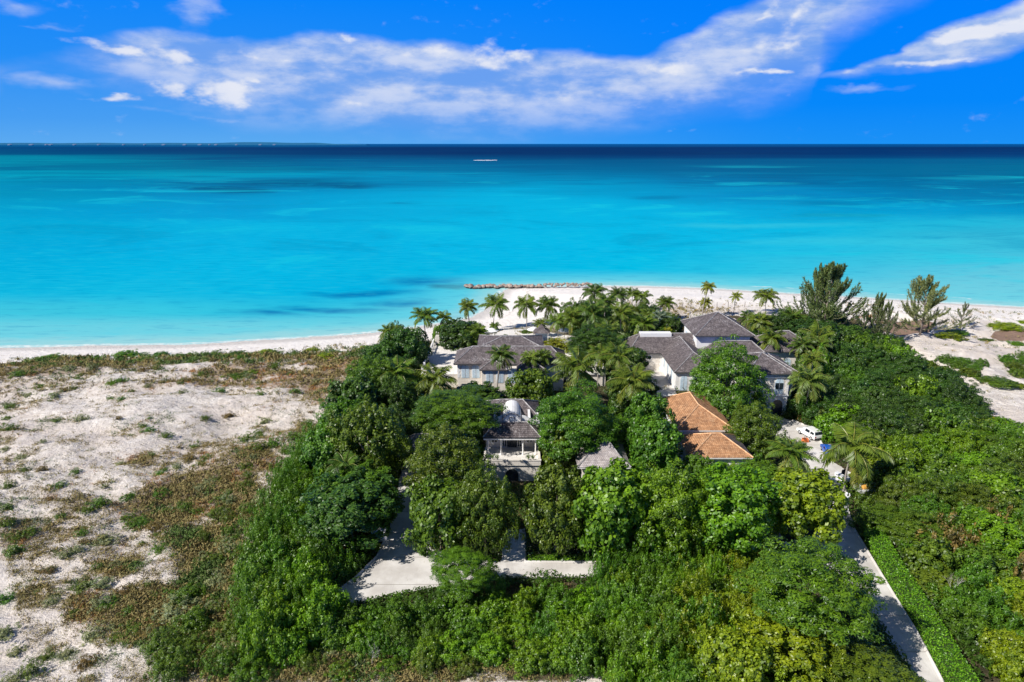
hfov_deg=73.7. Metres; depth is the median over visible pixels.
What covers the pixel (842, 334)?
bushy tree
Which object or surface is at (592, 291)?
palm tree
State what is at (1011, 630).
leafy shrub
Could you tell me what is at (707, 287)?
palm tree
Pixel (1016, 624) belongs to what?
feathery shrub
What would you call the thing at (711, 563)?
feathery shrub
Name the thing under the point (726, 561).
feathery shrub
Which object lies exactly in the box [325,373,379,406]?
leaved tree
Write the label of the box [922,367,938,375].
bushy tree
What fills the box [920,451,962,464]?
bushy tree
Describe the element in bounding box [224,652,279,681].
feathery shrub
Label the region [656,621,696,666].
feathery shrub
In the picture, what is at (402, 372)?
palm tree
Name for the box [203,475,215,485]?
dune bush
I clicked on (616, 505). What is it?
broadleaf tree
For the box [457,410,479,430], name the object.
leafy shrub
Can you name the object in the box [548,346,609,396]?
palm tree
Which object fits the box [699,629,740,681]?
feathery shrub
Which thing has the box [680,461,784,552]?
broadleaf tree
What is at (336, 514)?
broadleaf tree
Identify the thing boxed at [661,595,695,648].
leafy shrub
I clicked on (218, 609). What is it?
dune bush
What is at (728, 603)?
feathery shrub
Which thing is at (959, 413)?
bushy tree
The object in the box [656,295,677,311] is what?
palm tree
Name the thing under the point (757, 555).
feathery shrub
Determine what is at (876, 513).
bushy tree
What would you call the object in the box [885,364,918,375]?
bushy tree
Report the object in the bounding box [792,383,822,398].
bushy tree
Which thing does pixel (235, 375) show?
crest bush
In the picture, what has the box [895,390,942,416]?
bushy tree
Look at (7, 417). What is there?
dune bush
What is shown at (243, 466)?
dune bush
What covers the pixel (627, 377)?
palm tree
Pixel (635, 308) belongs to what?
feathery shrub
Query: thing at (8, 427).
dune bush
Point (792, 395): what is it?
leafy shrub
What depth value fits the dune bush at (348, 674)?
42.91 m
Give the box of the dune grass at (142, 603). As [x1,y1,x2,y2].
[0,297,1023,681]
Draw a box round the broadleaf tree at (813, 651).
[733,600,847,681]
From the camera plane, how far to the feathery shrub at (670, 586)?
49.25 m
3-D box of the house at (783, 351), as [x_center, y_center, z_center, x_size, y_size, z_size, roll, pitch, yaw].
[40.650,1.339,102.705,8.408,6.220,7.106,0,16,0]
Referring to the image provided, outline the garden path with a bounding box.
[500,529,523,562]
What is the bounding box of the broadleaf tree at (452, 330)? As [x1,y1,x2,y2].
[436,317,488,351]
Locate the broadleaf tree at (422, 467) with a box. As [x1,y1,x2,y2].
[401,421,492,491]
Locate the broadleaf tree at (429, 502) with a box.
[401,473,475,557]
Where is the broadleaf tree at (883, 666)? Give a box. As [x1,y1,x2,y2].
[818,635,926,681]
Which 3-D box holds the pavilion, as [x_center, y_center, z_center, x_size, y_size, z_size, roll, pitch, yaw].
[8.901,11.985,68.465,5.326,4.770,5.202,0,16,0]
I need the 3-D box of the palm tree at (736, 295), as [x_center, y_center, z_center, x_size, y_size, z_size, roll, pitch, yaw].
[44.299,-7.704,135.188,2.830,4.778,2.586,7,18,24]
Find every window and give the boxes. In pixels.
[502,440,506,446]
[517,440,521,446]
[774,379,783,393]
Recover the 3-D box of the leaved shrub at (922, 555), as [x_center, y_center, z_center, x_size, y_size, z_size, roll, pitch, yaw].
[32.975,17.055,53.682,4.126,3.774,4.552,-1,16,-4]
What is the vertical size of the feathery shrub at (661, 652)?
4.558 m
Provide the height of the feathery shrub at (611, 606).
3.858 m
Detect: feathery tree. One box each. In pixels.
[409,386,507,443]
[428,545,500,601]
[527,379,625,460]
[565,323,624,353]
[688,334,775,415]
[732,535,888,645]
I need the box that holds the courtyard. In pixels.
[643,370,676,396]
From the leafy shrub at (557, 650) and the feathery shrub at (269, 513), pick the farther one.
the feathery shrub at (269, 513)
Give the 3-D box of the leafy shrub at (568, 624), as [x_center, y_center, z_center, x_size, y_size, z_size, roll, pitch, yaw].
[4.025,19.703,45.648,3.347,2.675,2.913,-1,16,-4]
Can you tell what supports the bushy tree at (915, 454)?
on the ground at (216, 412)
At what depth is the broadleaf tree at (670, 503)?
52.72 m
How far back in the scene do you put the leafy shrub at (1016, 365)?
101.20 m
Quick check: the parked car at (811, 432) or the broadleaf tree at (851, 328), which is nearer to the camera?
the parked car at (811, 432)
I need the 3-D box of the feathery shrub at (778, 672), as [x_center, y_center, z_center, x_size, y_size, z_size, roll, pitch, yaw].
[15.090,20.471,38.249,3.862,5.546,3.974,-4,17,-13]
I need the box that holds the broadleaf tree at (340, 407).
[315,395,370,436]
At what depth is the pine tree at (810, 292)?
119.69 m
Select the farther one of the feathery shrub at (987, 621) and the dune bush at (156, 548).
the dune bush at (156, 548)
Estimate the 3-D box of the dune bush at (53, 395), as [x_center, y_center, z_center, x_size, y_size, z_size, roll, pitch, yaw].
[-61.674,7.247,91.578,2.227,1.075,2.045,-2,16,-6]
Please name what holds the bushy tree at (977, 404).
on the ground at (216, 412)
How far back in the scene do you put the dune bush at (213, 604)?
49.89 m
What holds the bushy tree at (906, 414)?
on the ground at (216, 412)
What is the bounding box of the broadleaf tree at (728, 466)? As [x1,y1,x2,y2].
[694,459,745,485]
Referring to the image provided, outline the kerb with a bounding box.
[337,420,944,681]
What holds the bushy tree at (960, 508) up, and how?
on the ground at (216, 412)
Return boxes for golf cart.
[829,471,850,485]
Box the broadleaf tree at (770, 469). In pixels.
[735,457,779,486]
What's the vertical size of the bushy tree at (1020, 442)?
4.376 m
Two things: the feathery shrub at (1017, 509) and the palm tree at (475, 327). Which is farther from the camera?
the palm tree at (475, 327)
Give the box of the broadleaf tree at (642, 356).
[612,345,649,372]
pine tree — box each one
[773,261,877,324]
[795,266,846,321]
[849,309,876,333]
[862,292,896,334]
[870,300,906,338]
[877,274,969,334]
[950,302,977,330]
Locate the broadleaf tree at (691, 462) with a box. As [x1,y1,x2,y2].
[682,452,713,477]
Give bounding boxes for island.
[0,142,359,144]
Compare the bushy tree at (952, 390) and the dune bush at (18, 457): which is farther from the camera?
the bushy tree at (952, 390)
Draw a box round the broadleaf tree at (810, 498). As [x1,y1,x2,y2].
[754,466,849,549]
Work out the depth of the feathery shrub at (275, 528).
57.43 m
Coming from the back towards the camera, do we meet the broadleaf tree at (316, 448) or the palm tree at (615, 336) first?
the palm tree at (615, 336)
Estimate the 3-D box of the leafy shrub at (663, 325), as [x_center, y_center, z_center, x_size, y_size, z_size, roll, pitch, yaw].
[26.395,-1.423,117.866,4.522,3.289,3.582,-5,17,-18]
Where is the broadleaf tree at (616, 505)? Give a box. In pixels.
[561,457,663,564]
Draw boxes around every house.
[453,334,565,390]
[621,331,718,390]
[680,311,763,366]
[750,330,808,366]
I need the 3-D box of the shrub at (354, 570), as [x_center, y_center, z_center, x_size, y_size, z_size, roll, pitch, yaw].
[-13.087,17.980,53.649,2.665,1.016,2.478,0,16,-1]
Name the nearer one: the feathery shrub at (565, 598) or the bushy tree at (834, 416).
the feathery shrub at (565, 598)
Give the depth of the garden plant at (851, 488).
65.53 m
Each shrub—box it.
[139,626,192,664]
[143,644,205,681]
[151,593,196,625]
[168,582,208,605]
[171,603,211,634]
[174,629,217,664]
[194,636,241,681]
[195,544,228,565]
[198,526,211,542]
[205,502,230,522]
[206,566,230,580]
[210,611,245,644]
[215,507,236,525]
[219,491,236,504]
[219,523,241,538]
[223,589,250,615]
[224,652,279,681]
[225,566,283,631]
[231,541,282,597]
[234,532,267,582]
[235,479,255,492]
[235,583,281,647]
[236,501,259,514]
[237,488,291,550]
[237,604,283,671]
[238,564,269,592]
[241,468,257,479]
[243,520,253,534]
[245,439,269,451]
[246,570,286,607]
[247,505,277,552]
[248,578,303,625]
[250,560,292,594]
[253,485,271,502]
[256,468,303,518]
[256,590,301,663]
[257,548,293,583]
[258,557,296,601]
[259,492,305,537]
[260,527,296,567]
[263,623,309,668]
[264,433,284,447]
[266,461,298,505]
[267,532,298,551]
[268,445,309,486]
[271,523,325,565]
[272,500,294,526]
[273,453,306,484]
[273,459,298,502]
[274,515,300,543]
[275,456,288,469]
[276,575,312,619]
[277,456,313,494]
[278,477,313,515]
[278,518,317,550]
[279,430,305,442]
[279,444,288,454]
[279,600,306,637]
[281,496,306,521]
[281,545,320,593]
[283,441,302,469]
[284,504,307,538]
[286,424,310,455]
[286,551,332,599]
[288,431,304,466]
[289,500,305,528]
[290,582,341,647]
[290,647,328,679]
[291,468,314,480]
[292,506,339,534]
[292,519,337,576]
[294,512,338,550]
[297,477,322,490]
[301,423,317,440]
[302,575,351,610]
[302,605,342,644]
[303,513,350,580]
[305,579,350,617]
[306,613,350,652]
[323,538,365,583]
[328,558,362,580]
[336,600,366,632]
[338,618,374,656]
[345,544,370,562]
[351,598,389,636]
[356,618,394,664]
[362,534,379,556]
[370,653,409,681]
[374,673,395,681]
[380,592,415,637]
[385,620,415,652]
[390,637,418,663]
[397,591,441,632]
[409,647,446,679]
[410,632,444,670]
[416,617,446,643]
[424,596,453,623]
[433,628,471,666]
[440,630,463,661]
[442,588,472,612]
[447,603,473,632]
[447,614,488,655]
[448,650,482,681]
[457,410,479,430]
[461,590,489,613]
[462,433,485,450]
[468,421,483,437]
[468,444,484,460]
[469,590,513,632]
[471,630,512,667]
[477,570,511,602]
[482,590,520,620]
[489,615,513,643]
[498,387,507,398]
[504,607,538,643]
[504,635,555,679]
[506,587,538,620]
[513,584,542,610]
[528,602,563,642]
[531,569,562,610]
[533,630,578,675]
[539,580,582,618]
[542,601,577,624]
[549,613,597,649]
[560,629,608,681]
[561,584,599,618]
[570,611,597,639]
[578,297,585,304]
[585,531,622,588]
[585,584,616,628]
[587,571,621,604]
[592,622,623,664]
[593,586,634,626]
[596,559,639,588]
[598,577,636,609]
[599,310,610,319]
[601,650,643,681]
[602,615,634,648]
[602,670,633,681]
[603,360,615,380]
[604,535,640,587]
[604,621,660,681]
[606,402,626,416]
[607,594,646,638]
[610,531,662,560]
[612,621,653,664]
[615,595,655,625]
[617,413,630,425]
[617,601,674,648]
[620,571,656,612]
[625,445,637,475]
[625,629,667,681]
[626,630,678,681]
[628,673,667,681]
[629,531,665,585]
[631,305,638,312]
[636,562,668,596]
[636,581,665,610]
[638,302,648,312]
[639,613,675,651]
[640,520,683,575]
[641,603,695,655]
[642,576,687,633]
[644,648,685,681]
[645,657,681,681]
[646,646,695,681]
[647,545,679,580]
[650,302,660,313]
[651,523,666,548]
[655,606,703,656]
[656,324,675,332]
[656,564,692,606]
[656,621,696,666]
[658,460,683,482]
[658,643,693,670]
[661,573,705,617]
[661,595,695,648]
[663,535,699,571]
[663,659,707,681]
[668,548,700,578]
[673,552,715,614]
[674,557,702,596]
[676,623,711,673]
[679,643,705,681]
[679,659,708,681]
[680,522,714,567]
[687,570,731,607]
[687,592,732,627]
[687,593,735,637]
[689,598,727,648]
[697,528,733,585]
[697,542,727,576]
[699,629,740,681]
[704,606,739,627]
[705,603,762,634]
[709,576,749,612]
[710,537,738,563]
[710,576,751,618]
[712,548,752,582]
[719,558,759,601]
[722,601,755,622]
[723,528,758,569]
[734,523,778,554]
[735,551,763,592]
[736,584,769,615]
[747,526,782,574]
[749,451,768,464]
[749,573,789,609]
[763,667,787,681]
[764,643,792,681]
[772,630,804,681]
[773,658,819,681]
[774,524,787,539]
[775,666,796,681]
[783,397,809,418]
[790,384,800,406]
[791,359,802,371]
[805,647,852,681]
[833,318,848,325]
[896,534,939,562]
[900,535,958,582]
[909,560,977,603]
[915,508,956,545]
[923,359,935,365]
[926,582,978,617]
[930,507,984,541]
[933,353,952,363]
[934,601,1003,647]
[943,512,984,558]
[947,360,966,368]
[949,356,976,364]
[949,512,997,549]
[950,539,1006,583]
[952,569,1013,623]
[952,583,1023,631]
[953,551,996,589]
[957,366,981,377]
[964,363,983,370]
[971,527,1001,553]
[973,357,989,366]
[977,627,1023,680]
[983,575,1023,622]
[984,495,1012,540]
[985,554,1022,581]
[992,522,1023,560]
[993,626,1023,642]
[996,639,1023,681]
[997,353,1017,362]
[1001,554,1023,575]
[1003,360,1023,371]
[1003,551,1023,579]
[1003,611,1023,636]
[1004,501,1023,524]
[1007,368,1023,377]
[1007,499,1023,517]
[1008,591,1023,628]
[1015,350,1023,357]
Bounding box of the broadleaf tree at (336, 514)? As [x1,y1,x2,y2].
[298,466,405,549]
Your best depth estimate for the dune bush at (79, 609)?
50.01 m
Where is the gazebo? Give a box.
[533,324,549,343]
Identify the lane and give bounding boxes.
[755,415,940,681]
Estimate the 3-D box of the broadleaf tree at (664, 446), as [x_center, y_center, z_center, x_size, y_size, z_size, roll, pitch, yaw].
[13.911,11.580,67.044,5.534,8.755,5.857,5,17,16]
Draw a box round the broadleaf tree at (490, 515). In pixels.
[447,459,524,556]
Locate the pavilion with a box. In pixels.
[575,439,630,486]
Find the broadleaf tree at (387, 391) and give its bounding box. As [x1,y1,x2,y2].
[373,375,421,421]
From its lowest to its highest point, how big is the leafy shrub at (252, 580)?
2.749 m
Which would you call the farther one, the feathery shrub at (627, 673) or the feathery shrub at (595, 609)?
the feathery shrub at (595, 609)
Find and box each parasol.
[487,328,498,331]
[559,328,570,337]
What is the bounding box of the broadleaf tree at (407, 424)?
[375,402,419,447]
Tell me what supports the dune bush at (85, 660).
on the ground at (216, 412)
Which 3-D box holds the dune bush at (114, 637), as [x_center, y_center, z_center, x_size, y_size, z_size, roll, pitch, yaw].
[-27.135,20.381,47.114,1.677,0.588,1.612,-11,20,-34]
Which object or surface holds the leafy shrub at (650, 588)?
on the ground at (216, 412)
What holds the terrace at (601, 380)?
on the ground at (216, 412)
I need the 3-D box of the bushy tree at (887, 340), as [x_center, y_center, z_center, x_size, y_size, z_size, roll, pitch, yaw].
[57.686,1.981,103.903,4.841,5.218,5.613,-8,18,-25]
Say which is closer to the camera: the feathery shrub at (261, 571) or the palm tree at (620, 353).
the feathery shrub at (261, 571)
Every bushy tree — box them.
[371,445,401,476]
[406,364,420,380]
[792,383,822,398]
[794,345,834,369]
[794,390,838,426]
[796,363,836,377]
[799,342,831,370]
[803,380,849,408]
[813,401,862,443]
[823,372,856,393]
[826,391,861,428]
[826,397,865,411]
[827,356,858,373]
[828,340,855,356]
[829,389,870,404]
[829,418,889,446]
[831,350,867,368]
[834,359,863,380]
[836,330,855,343]
[837,340,864,354]
[837,371,879,384]
[838,332,877,352]
[838,409,898,445]
[842,428,884,461]
[845,502,917,541]
[849,378,878,394]
[853,330,873,344]
[855,343,884,362]
[856,369,892,388]
[858,451,914,489]
[859,386,900,407]
[859,395,896,418]
[861,401,907,439]
[863,358,877,369]
[864,442,884,467]
[865,339,890,357]
[865,359,907,374]
[866,357,892,368]
[867,397,915,416]
[868,364,901,384]
[869,349,902,364]
[870,461,933,509]
[871,332,904,344]
[872,440,923,475]
[874,474,924,517]
[875,384,904,396]
[875,408,912,421]
[875,425,896,449]
[878,388,919,407]
[881,504,959,552]
[882,336,906,346]
[882,343,919,360]
[883,336,915,355]
[883,367,924,394]
[884,428,925,461]
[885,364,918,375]
[888,412,939,445]
[891,350,927,374]
[893,374,940,403]
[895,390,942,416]
[898,412,933,434]
[899,492,955,527]
[901,433,932,453]
[902,471,963,515]
[904,368,936,381]
[905,356,928,367]
[905,402,962,424]
[906,373,930,384]
[911,469,950,501]
[914,429,957,460]
[914,457,965,487]
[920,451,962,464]
[920,516,978,548]
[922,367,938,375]
[922,406,968,437]
[922,449,954,472]
[927,366,966,384]
[930,391,956,404]
[931,403,979,421]
[932,378,982,407]
[932,380,962,402]
[932,422,989,456]
[938,401,981,414]
[938,471,984,512]
[944,377,992,406]
[945,479,1002,512]
[948,462,972,476]
[949,501,993,526]
[952,450,997,471]
[953,425,992,450]
[958,414,996,433]
[960,508,1023,566]
[962,396,996,415]
[962,405,990,428]
[962,432,1002,457]
[963,468,1023,505]
[964,450,1023,494]
[967,415,999,431]
[974,415,1021,438]
[974,486,1023,522]
[981,440,1022,461]
[986,429,1023,447]
[992,421,1023,440]
[994,445,1023,470]
[994,518,1023,548]
[999,452,1023,477]
[1009,439,1023,449]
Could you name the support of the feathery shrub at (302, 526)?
on the ground at (216, 412)
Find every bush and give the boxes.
[0,368,10,376]
[0,414,13,419]
[0,422,19,430]
[0,479,16,488]
[0,498,16,511]
[0,513,17,527]
[0,515,13,523]
[0,586,16,604]
[0,621,22,640]
[0,643,28,657]
[0,666,30,681]
[2,402,18,409]
[2,530,22,541]
[2,537,29,557]
[7,451,32,460]
[9,367,35,376]
[16,655,48,681]
[17,525,41,538]
[18,465,31,471]
[20,390,36,397]
[33,352,61,359]
[34,462,52,471]
[37,650,54,665]
[39,565,57,575]
[41,390,62,398]
[41,589,63,607]
[41,644,56,652]
[43,496,56,501]
[43,565,57,572]
[47,480,69,491]
[52,512,66,520]
[53,387,70,393]
[53,548,72,558]
[56,643,79,659]
[60,606,84,618]
[61,365,75,371]
[67,543,88,553]
[69,411,90,420]
[69,467,82,475]
[70,645,102,672]
[71,575,99,594]
[72,526,93,536]
[76,502,99,514]
[78,620,105,646]
[83,574,114,590]
[85,493,112,508]
[86,362,98,369]
[87,592,110,613]
[89,562,105,571]
[93,531,122,545]
[94,596,120,612]
[100,498,111,506]
[101,621,119,630]
[104,625,130,646]
[107,564,127,576]
[108,376,128,382]
[111,349,138,357]
[113,583,130,598]
[116,602,140,617]
[116,617,149,632]
[118,493,135,503]
[118,508,135,522]
[120,616,140,628]
[120,627,144,637]
[122,518,139,529]
[127,623,157,648]
[130,518,152,532]
[131,512,152,526]
[134,351,150,357]
[134,367,149,371]
[134,423,148,427]
[139,425,158,432]
[144,579,152,587]
[144,626,162,639]
[145,519,164,534]
[145,641,163,654]
[146,651,179,674]
[148,539,172,556]
[151,351,169,356]
[151,486,171,498]
[153,469,168,475]
[158,430,173,438]
[165,624,197,647]
[171,461,180,469]
[174,497,193,512]
[176,388,187,393]
[178,450,196,462]
[185,596,203,609]
[188,508,204,517]
[191,479,207,492]
[192,371,213,375]
[195,573,225,589]
[197,602,229,614]
[199,549,209,557]
[200,415,212,421]
[200,453,211,460]
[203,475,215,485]
[203,597,223,613]
[206,593,224,613]
[207,349,227,353]
[207,572,234,586]
[208,490,230,502]
[212,386,228,392]
[212,634,238,659]
[213,541,242,555]
[214,533,234,545]
[214,623,234,642]
[219,628,239,640]
[220,371,245,379]
[222,410,238,418]
[223,510,240,519]
[225,534,241,541]
[228,544,246,562]
[233,354,246,359]
[236,432,255,440]
[236,461,253,471]
[241,372,256,378]
[241,449,260,458]
[247,453,259,459]
[248,428,266,434]
[255,416,272,425]
[260,459,275,468]
[289,387,304,393]
[301,419,314,427]
[305,347,319,351]
[307,640,329,659]
[313,649,339,662]
[315,352,333,358]
[323,656,358,681]
[324,663,349,681]
[326,651,359,676]
[339,667,359,681]
[520,329,532,333]
[932,331,968,340]
[946,329,969,335]
[972,373,1019,388]
[978,337,994,341]
[987,320,1023,331]
[1006,341,1023,345]
[1016,383,1023,388]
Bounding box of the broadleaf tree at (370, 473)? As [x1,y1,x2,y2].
[323,459,398,512]
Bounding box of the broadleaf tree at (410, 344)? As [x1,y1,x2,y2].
[384,325,432,371]
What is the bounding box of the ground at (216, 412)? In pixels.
[0,286,1023,681]
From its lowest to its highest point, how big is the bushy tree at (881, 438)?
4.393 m
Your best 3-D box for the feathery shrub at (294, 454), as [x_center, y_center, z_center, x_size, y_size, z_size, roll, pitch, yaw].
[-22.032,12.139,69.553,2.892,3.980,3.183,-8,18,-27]
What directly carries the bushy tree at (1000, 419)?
on the ground at (216, 412)
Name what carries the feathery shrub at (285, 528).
on the ground at (216, 412)
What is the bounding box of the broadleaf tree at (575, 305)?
[556,297,586,328]
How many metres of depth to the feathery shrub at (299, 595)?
47.52 m
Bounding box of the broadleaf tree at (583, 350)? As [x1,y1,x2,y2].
[568,336,601,361]
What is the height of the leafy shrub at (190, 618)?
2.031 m
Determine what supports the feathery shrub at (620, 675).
on the ground at (216, 412)
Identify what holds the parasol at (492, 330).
on the beach terrace at (512, 332)
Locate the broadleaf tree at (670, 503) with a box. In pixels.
[631,457,726,557]
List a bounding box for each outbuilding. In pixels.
[397,433,445,474]
[661,391,732,457]
[679,432,752,469]
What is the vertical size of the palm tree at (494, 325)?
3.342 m
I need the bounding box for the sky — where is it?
[0,0,1023,143]
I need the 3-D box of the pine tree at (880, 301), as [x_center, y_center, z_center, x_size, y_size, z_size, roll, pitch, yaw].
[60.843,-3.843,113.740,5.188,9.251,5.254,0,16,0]
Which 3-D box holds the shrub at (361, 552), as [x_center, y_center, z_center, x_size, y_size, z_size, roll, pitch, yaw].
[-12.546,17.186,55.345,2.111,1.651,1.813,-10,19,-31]
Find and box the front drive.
[341,473,594,601]
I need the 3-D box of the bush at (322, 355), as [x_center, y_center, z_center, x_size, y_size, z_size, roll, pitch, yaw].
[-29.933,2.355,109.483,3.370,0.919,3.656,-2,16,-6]
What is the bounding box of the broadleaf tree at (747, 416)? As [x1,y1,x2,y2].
[722,401,790,462]
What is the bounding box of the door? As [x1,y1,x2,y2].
[680,376,686,389]
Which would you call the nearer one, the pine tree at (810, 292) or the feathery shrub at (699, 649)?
the feathery shrub at (699, 649)
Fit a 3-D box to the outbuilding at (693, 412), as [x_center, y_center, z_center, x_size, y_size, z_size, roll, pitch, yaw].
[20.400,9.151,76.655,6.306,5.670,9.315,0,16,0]
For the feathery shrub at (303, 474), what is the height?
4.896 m
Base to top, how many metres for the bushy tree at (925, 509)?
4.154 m
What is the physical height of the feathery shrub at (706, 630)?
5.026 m
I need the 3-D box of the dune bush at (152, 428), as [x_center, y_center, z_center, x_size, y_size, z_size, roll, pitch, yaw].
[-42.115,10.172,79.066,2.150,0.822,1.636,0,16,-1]
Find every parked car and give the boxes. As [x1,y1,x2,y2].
[796,426,822,439]
[820,444,830,453]
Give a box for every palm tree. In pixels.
[324,450,359,481]
[376,355,418,397]
[377,323,398,341]
[409,306,440,339]
[412,362,457,401]
[434,310,451,325]
[458,297,478,319]
[458,329,479,346]
[467,322,488,338]
[477,292,509,322]
[487,344,518,386]
[489,322,501,334]
[512,293,538,326]
[520,349,540,367]
[532,317,549,327]
[535,295,559,322]
[535,348,553,374]
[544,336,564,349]
[545,312,566,339]
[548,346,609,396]
[561,306,582,340]
[561,341,569,352]
[576,299,608,333]
[581,283,607,304]
[587,344,614,386]
[591,292,620,315]
[594,318,627,341]
[596,331,628,347]
[597,340,638,373]
[605,362,654,404]
[606,285,629,307]
[608,301,639,331]
[625,286,639,300]
[630,313,659,334]
[633,290,653,305]
[640,306,655,321]
[653,309,670,326]
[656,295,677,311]
[661,327,672,332]
[698,297,711,313]
[701,281,716,314]
[729,290,743,313]
[737,310,758,328]
[744,311,773,334]
[752,288,780,313]
[757,325,788,349]
[765,435,819,471]
[777,305,806,330]
[787,334,815,357]
[787,364,831,422]
[797,319,835,349]
[799,349,827,372]
[809,335,832,352]
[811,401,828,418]
[818,421,893,491]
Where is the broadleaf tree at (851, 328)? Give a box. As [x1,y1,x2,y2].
[831,323,874,343]
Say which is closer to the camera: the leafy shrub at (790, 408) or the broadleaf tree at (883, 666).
the broadleaf tree at (883, 666)
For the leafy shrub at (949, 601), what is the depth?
49.34 m
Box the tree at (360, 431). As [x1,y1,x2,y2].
[325,393,413,477]
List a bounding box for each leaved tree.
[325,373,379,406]
[448,380,504,406]
[505,368,555,405]
[538,428,578,474]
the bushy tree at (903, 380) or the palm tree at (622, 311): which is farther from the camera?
the palm tree at (622, 311)
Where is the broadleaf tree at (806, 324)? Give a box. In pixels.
[782,317,845,347]
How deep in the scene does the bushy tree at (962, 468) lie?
66.14 m
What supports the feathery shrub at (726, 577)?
on the ground at (216, 412)
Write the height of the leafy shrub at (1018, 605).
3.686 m
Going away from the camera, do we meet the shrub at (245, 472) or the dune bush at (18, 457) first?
the shrub at (245, 472)
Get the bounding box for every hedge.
[528,554,618,562]
[862,526,980,681]
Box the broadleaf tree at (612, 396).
[603,374,661,410]
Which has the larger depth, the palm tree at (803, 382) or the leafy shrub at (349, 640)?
the palm tree at (803, 382)
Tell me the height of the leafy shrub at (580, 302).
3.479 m
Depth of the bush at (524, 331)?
121.80 m
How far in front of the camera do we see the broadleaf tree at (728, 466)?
64.27 m
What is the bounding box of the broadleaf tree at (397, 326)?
[383,320,412,342]
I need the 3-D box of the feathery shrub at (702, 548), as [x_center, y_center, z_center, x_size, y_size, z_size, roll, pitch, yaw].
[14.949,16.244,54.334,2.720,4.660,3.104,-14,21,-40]
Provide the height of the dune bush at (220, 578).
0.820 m
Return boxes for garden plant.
[780,409,790,418]
[848,480,864,496]
[850,486,874,508]
[858,483,878,501]
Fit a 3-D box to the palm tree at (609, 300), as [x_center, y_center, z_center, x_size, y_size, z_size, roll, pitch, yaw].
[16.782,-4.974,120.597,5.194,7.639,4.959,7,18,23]
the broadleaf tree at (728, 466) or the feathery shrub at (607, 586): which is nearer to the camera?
the feathery shrub at (607, 586)
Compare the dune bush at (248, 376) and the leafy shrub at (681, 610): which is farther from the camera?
the dune bush at (248, 376)
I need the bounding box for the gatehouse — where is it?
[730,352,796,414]
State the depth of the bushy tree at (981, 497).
59.87 m
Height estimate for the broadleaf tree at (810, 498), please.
8.847 m
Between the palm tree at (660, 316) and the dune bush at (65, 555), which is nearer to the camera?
the dune bush at (65, 555)
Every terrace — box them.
[421,335,462,387]
[490,329,573,348]
[565,350,605,385]
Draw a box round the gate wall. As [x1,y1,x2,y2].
[371,527,387,541]
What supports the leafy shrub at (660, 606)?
on the ground at (216, 412)
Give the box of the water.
[0,144,1023,347]
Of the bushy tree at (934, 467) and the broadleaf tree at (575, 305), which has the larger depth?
the broadleaf tree at (575, 305)
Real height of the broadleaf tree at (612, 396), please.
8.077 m
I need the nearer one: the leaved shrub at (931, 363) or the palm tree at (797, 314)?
the leaved shrub at (931, 363)
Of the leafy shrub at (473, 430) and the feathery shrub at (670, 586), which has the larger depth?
the leafy shrub at (473, 430)
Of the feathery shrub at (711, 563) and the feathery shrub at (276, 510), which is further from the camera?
the feathery shrub at (276, 510)
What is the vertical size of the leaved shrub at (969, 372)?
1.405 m
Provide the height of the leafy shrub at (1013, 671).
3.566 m
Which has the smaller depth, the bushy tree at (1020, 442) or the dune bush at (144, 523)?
the dune bush at (144, 523)
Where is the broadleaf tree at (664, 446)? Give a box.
[627,413,683,476]
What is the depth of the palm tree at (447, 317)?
116.21 m
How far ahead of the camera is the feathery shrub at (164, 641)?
45.00 m
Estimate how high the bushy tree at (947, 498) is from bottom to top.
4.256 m
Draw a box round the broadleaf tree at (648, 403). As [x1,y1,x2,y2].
[621,391,676,463]
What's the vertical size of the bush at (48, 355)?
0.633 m
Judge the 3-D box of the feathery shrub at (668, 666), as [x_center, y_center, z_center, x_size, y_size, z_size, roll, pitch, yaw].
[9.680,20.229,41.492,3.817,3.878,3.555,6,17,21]
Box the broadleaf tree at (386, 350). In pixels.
[360,340,405,368]
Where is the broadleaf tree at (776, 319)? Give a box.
[761,309,806,333]
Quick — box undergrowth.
[280,329,1012,681]
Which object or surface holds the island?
on the water
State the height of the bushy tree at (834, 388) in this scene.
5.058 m
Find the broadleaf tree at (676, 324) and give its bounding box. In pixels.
[660,315,683,332]
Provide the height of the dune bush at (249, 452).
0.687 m
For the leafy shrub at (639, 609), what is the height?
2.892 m
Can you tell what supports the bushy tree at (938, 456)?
on the ground at (216, 412)
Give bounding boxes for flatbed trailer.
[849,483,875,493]
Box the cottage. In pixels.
[483,399,540,481]
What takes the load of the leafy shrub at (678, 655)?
on the ground at (216, 412)
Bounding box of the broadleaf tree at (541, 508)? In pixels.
[520,464,595,554]
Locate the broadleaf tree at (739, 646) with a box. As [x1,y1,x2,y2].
[693,627,772,681]
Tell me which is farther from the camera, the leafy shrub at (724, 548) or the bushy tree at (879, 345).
the bushy tree at (879, 345)
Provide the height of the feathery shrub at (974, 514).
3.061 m
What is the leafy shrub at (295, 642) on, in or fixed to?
on the ground at (216, 412)
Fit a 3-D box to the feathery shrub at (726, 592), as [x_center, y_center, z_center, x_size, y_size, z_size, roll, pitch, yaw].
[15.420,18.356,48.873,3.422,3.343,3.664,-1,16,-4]
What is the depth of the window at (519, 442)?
71.84 m
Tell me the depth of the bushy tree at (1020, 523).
56.36 m
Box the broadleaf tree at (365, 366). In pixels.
[343,352,414,399]
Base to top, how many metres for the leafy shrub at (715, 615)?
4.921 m
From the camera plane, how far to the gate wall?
57.88 m
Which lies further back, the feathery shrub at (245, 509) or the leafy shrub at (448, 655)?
the feathery shrub at (245, 509)
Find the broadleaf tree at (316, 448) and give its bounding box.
[298,421,360,479]

